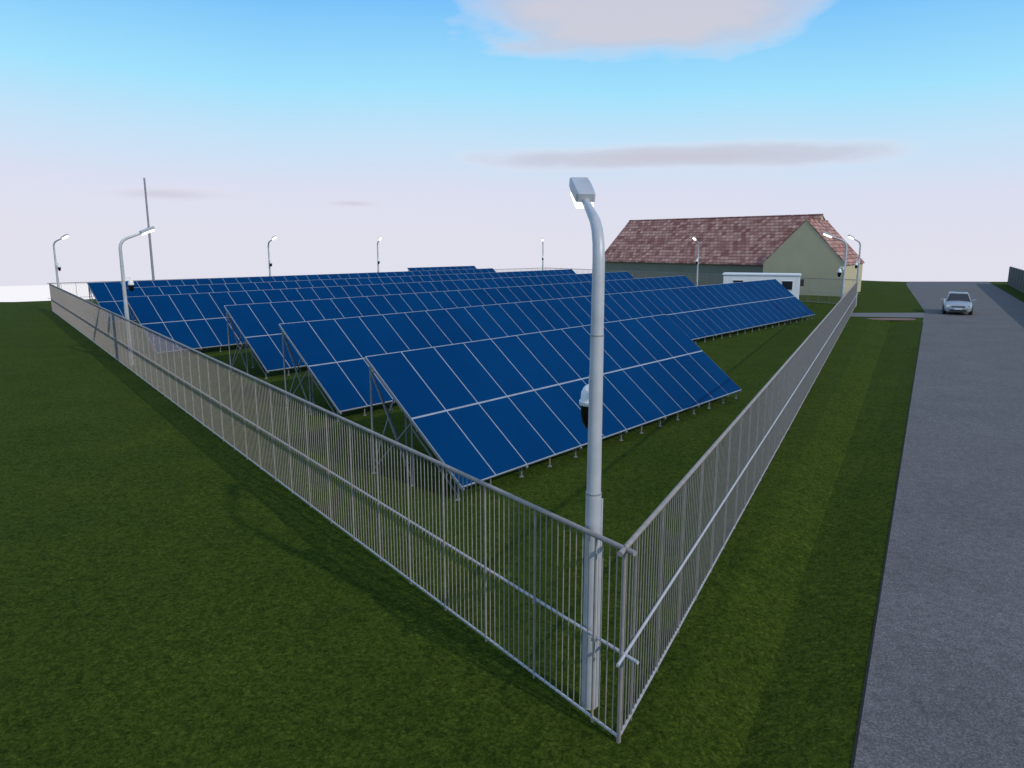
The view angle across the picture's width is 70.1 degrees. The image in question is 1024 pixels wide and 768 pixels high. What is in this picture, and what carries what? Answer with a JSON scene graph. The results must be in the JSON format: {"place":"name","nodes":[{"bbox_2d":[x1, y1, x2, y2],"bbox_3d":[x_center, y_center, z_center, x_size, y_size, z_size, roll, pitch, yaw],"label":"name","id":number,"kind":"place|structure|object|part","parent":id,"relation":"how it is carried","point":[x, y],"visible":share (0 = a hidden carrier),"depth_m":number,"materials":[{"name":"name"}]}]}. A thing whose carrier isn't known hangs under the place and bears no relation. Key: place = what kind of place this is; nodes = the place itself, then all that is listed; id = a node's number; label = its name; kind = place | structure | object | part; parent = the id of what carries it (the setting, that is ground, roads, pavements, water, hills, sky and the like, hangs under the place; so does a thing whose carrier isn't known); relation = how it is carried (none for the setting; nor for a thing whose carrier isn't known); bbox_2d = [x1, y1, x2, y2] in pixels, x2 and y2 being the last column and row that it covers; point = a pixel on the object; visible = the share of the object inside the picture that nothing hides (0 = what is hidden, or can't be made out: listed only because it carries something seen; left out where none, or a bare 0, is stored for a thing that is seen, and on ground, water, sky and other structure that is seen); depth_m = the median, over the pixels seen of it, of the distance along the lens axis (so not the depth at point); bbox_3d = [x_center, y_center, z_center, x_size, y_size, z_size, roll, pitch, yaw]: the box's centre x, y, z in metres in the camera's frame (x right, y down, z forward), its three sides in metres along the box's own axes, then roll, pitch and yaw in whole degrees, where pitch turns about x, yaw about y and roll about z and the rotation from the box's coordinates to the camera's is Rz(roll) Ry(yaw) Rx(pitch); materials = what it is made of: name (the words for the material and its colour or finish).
{"place":"outdoors","nodes":[
{"label":"outdoors","id":0,"kind":"place"},
{"bbox_2d":[0,280,1023,767],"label":"grass ground","id":1,"kind":"structure","parent":0,"point":[180,588],"depth_m":11.09,"materials":[{"name":"green plant"}]},
{"bbox_2d":[53,234,68,287],"bbox_3d":[-33.058,-8.141,53.858,1.506,5.753,0.250,3,11,15],"label":"street lamp","id":2,"kind":"object","parent":1,"relation":"on","point":[58,265],"visible":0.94,"depth_m":53.78,"materials":[{"name":"white metal"}]},
{"bbox_2d":[119,226,154,363],"bbox_3d":[-15.597,-3.718,30.735,0.250,5.753,1.506,10,15,42],"label":"street lamp","id":3,"kind":"object","parent":1,"relation":"on","point":[130,281],"visible":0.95,"depth_m":30.25,"materials":[{"name":"white metal"}]},
{"bbox_2d":[143,178,154,280],"bbox_3d":[-24.200,-8.995,48.881,0.500,9.300,0.500,0,11,0],"label":"lightning mast","id":4,"kind":"object","parent":1,"relation":"on","point":[151,257],"visible":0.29,"depth_m":48.69,"materials":[{"name":"metal"}]},
{"bbox_2d":[268,236,276,275],"bbox_3d":[-21.024,-10.134,64.276,1.506,5.753,0.250,10,15,43],"label":"street lamp","id":5,"kind":"object","parent":1,"relation":"on","point":[269,260],"visible":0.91,"depth_m":64.40,"materials":[{"name":"white metal"}]},
{"bbox_2d":[87,268,495,325],"bbox_3d":[-13.342,-7.640,59.576,2.957,2.620,38.054,9,14,40],"label":"solar panel array","id":6,"kind":"object","parent":1,"relation":"on","point":[108,296],"visible":0.15,"depth_m":51.97,"materials":[{"name":"glass"}]},
{"bbox_2d":[47,268,545,307],"bbox_3d":[-15.407,-10.049,73.732,54.579,2.232,0.076,-10,15,-43],"label":"metal fence","id":7,"kind":"object","parent":1,"relation":"on","point":[203,278],"visible":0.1,"depth_m":58.08,"materials":[{"name":"grey metal"}]},
{"bbox_2d":[49,283,638,743],"bbox_3d":[-16.947,-1.935,31.320,0.076,2.232,61.224,-8,13,-36],"label":"metal fence","id":8,"kind":"object","parent":1,"relation":"on","point":[75,311],"visible":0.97,"depth_m":11.81,"materials":[{"name":"grey metal"}]},
{"bbox_2d":[126,269,575,330],"bbox_3d":[-6.807,-6.847,55.431,2.957,2.620,42.054,9,14,40],"label":"solar panel array","id":9,"kind":"object","parent":1,"relation":"on","point":[172,290],"visible":0.14,"depth_m":49.82,"materials":[{"name":"glass"}]},
{"bbox_2d":[377,237,381,271],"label":"street lamp","id":10,"kind":"object","parent":1,"relation":"on","point":[378,260],"visible":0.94,"depth_m":72.76,"materials":[{"name":"white metal"}]},
{"bbox_2d":[127,271,633,356],"bbox_3d":[-2.653,-5.596,48.893,2.957,2.620,43.055,9,14,40],"label":"solar panel array","id":11,"kind":"object","parent":1,"relation":"on","point":[198,321],"visible":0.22,"depth_m":36.20,"materials":[{"name":"glass"}]},
{"bbox_2d":[407,266,476,270],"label":"solar panel array","id":12,"kind":"object","parent":1,"relation":"on","point":[440,268],"visible":0.1,"depth_m":78.97,"materials":[{"name":"glass"}]},
{"bbox_2d":[224,275,694,378],"bbox_3d":[2.140,-4.341,42.329,2.957,2.620,38.054,9,14,40],"label":"solar panel array","id":13,"kind":"object","parent":1,"relation":"on","point":[258,327],"visible":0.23,"depth_m":33.46,"materials":[{"name":"glass"}]},
{"bbox_2d":[541,238,543,269],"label":"street lamp","id":14,"kind":"object","parent":1,"relation":"on","point":[542,254],"visible":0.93,"depth_m":89.49,"materials":[{"name":"white metal"}]},
{"bbox_2d":[279,279,814,421],"bbox_3d":[6.773,-3.136,36.033,2.957,2.620,39.054,9,14,40],"label":"solar panel array","id":15,"kind":"object","parent":1,"relation":"on","point":[332,353],"visible":0.61,"depth_m":28.24,"materials":[{"name":"glass"}]},
{"bbox_2d":[365,314,741,500],"bbox_3d":[2.182,-0.052,19.910,2.957,2.620,13.049,9,14,40],"label":"solar panel array","id":16,"kind":"object","parent":1,"relation":"on","point":[485,409],"visible":0.88,"depth_m":17.83,"materials":[{"name":"glass"}]},
{"bbox_2d":[569,177,604,709],"bbox_3d":[0.810,0.599,8.172,0.250,5.753,1.506,-1,11,-3],"label":"street lamp","id":17,"kind":"object","parent":1,"relation":"on","point":[583,193],"visible":0.99,"depth_m":7.54,"materials":[{"name":"white metal"}]},
{"bbox_2d":[692,237,698,285],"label":"street lamp","id":18,"kind":"object","parent":1,"relation":"on","point":[697,259],"visible":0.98,"depth_m":72.11,"materials":[{"name":"white metal"}]},
{"bbox_2d":[549,268,858,303],"bbox_3d":[16.458,-10.556,76.383,0.076,2.232,40.702,-8,14,-37],"label":"metal fence","id":19,"kind":"object","parent":1,"relation":"on","point":[808,287],"visible":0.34,"depth_m":64.69,"materials":[{"name":"grey metal"}]},
{"bbox_2d":[616,280,857,743],"bbox_3d":[14.904,-2.441,33.962,0.076,2.232,61.370,5,12,26],"label":"metal fence","id":20,"kind":"object","parent":1,"relation":"on","point":[808,357],"visible":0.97,"depth_m":11.23,"materials":[{"name":"grey metal"}]},
{"bbox_2d":[722,272,803,299],"bbox_3d":[20.847,-7.872,60.735,6.375,2.640,2.660,4,11,19],"label":"site cabin","id":21,"kind":"object","parent":1,"relation":"on","point":[792,283],"visible":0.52,"depth_m":59.32,"materials":[{"name":"white metal"}]},
{"bbox_2d":[732,279,803,290],"bbox_3d":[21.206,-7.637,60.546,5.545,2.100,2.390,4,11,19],"label":"windows","id":22,"kind":"structure","parent":21,"relation":"in","point":[788,284],"depth_m":58.87,"materials":[{"name":"white paint"}]},
{"bbox_2d":[823,232,846,299],"bbox_3d":[19.337,-6.266,44.057,1.506,5.753,0.250,1,11,4],"label":"street lamp","id":23,"kind":"object","parent":1,"relation":"on","point":[839,272],"visible":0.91,"depth_m":43.81,"materials":[{"name":"white metal"}]},
{"bbox_2d":[848,235,860,302],"bbox_3d":[27.549,-9.135,59.051,1.506,5.753,0.250,-5,12,-25],"label":"street lamp","id":24,"kind":"object","parent":1,"relation":"on","point":[857,265],"visible":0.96,"depth_m":59.07,"materials":[{"name":"white metal"}]},
{"bbox_2d":[867,318,915,319],"bbox_3d":[25.900,-4.417,49.654,3.310,0.001,1.530,0,11,0],"label":"soil patch","id":25,"kind":"object","parent":1,"relation":"on","point":[891,318],"visible":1,"depth_m":50.06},
{"bbox_2d":[0,0,1023,301],"label":"sky","id":26,"kind":"structure","parent":0,"point":[448,133],"materials":[{"name":"blue"}]},
{"bbox_2d":[605,216,823,285],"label":"walls","id":27,"kind":"structure","parent":0,"point":[677,269],"depth_m":91.01,"materials":[{"name":"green paint"}]},
{"bbox_2d":[605,214,824,264],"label":"roof","id":28,"kind":"structure","parent":27,"relation":"on","point":[748,240],"depth_m":91.59,"materials":[{"name":"tile"}]},
{"bbox_2d":[763,220,862,295],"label":"wing walls","id":29,"kind":"structure","parent":0,"point":[806,251],"depth_m":72.60,"materials":[{"name":"paint"}]},
{"bbox_2d":[762,218,864,264],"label":"wing roof","id":30,"kind":"structure","parent":29,"relation":"on","point":[820,227],"depth_m":74.36,"materials":[{"name":"red tile"}]},
{"bbox_2d":[850,313,924,317],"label":"driveway","id":31,"kind":"structure","parent":0,"point":[919,315],"depth_m":52.13,"materials":[{"name":"concrete"}]},
{"bbox_2d":[850,282,1023,767],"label":"asphalt road","id":32,"kind":"structure","parent":0,"point":[943,687],"depth_m":11.63,"materials":[{"name":"grey asphalt"}]},
{"bbox_2d":[941,292,975,314],"bbox_3d":[32.996,-6.006,54.027,2.200,1.535,4.575,6,12,29],"label":"parked car","id":33,"kind":"object","parent":32,"relation":"on","point":[957,302],"visible":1,"depth_m":52.82,"materials":[{"name":"silver metal"}]},
{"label":"windows","id":34,"kind":"part","parent":33,"relation":"part of","materials":[{"name":"grey glass"}]},
{"bbox_2d":[1007,267,1023,292],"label":"boundary wall","id":35,"kind":"structure","parent":0,"point":[1015,278],"depth_m":83.47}
]}

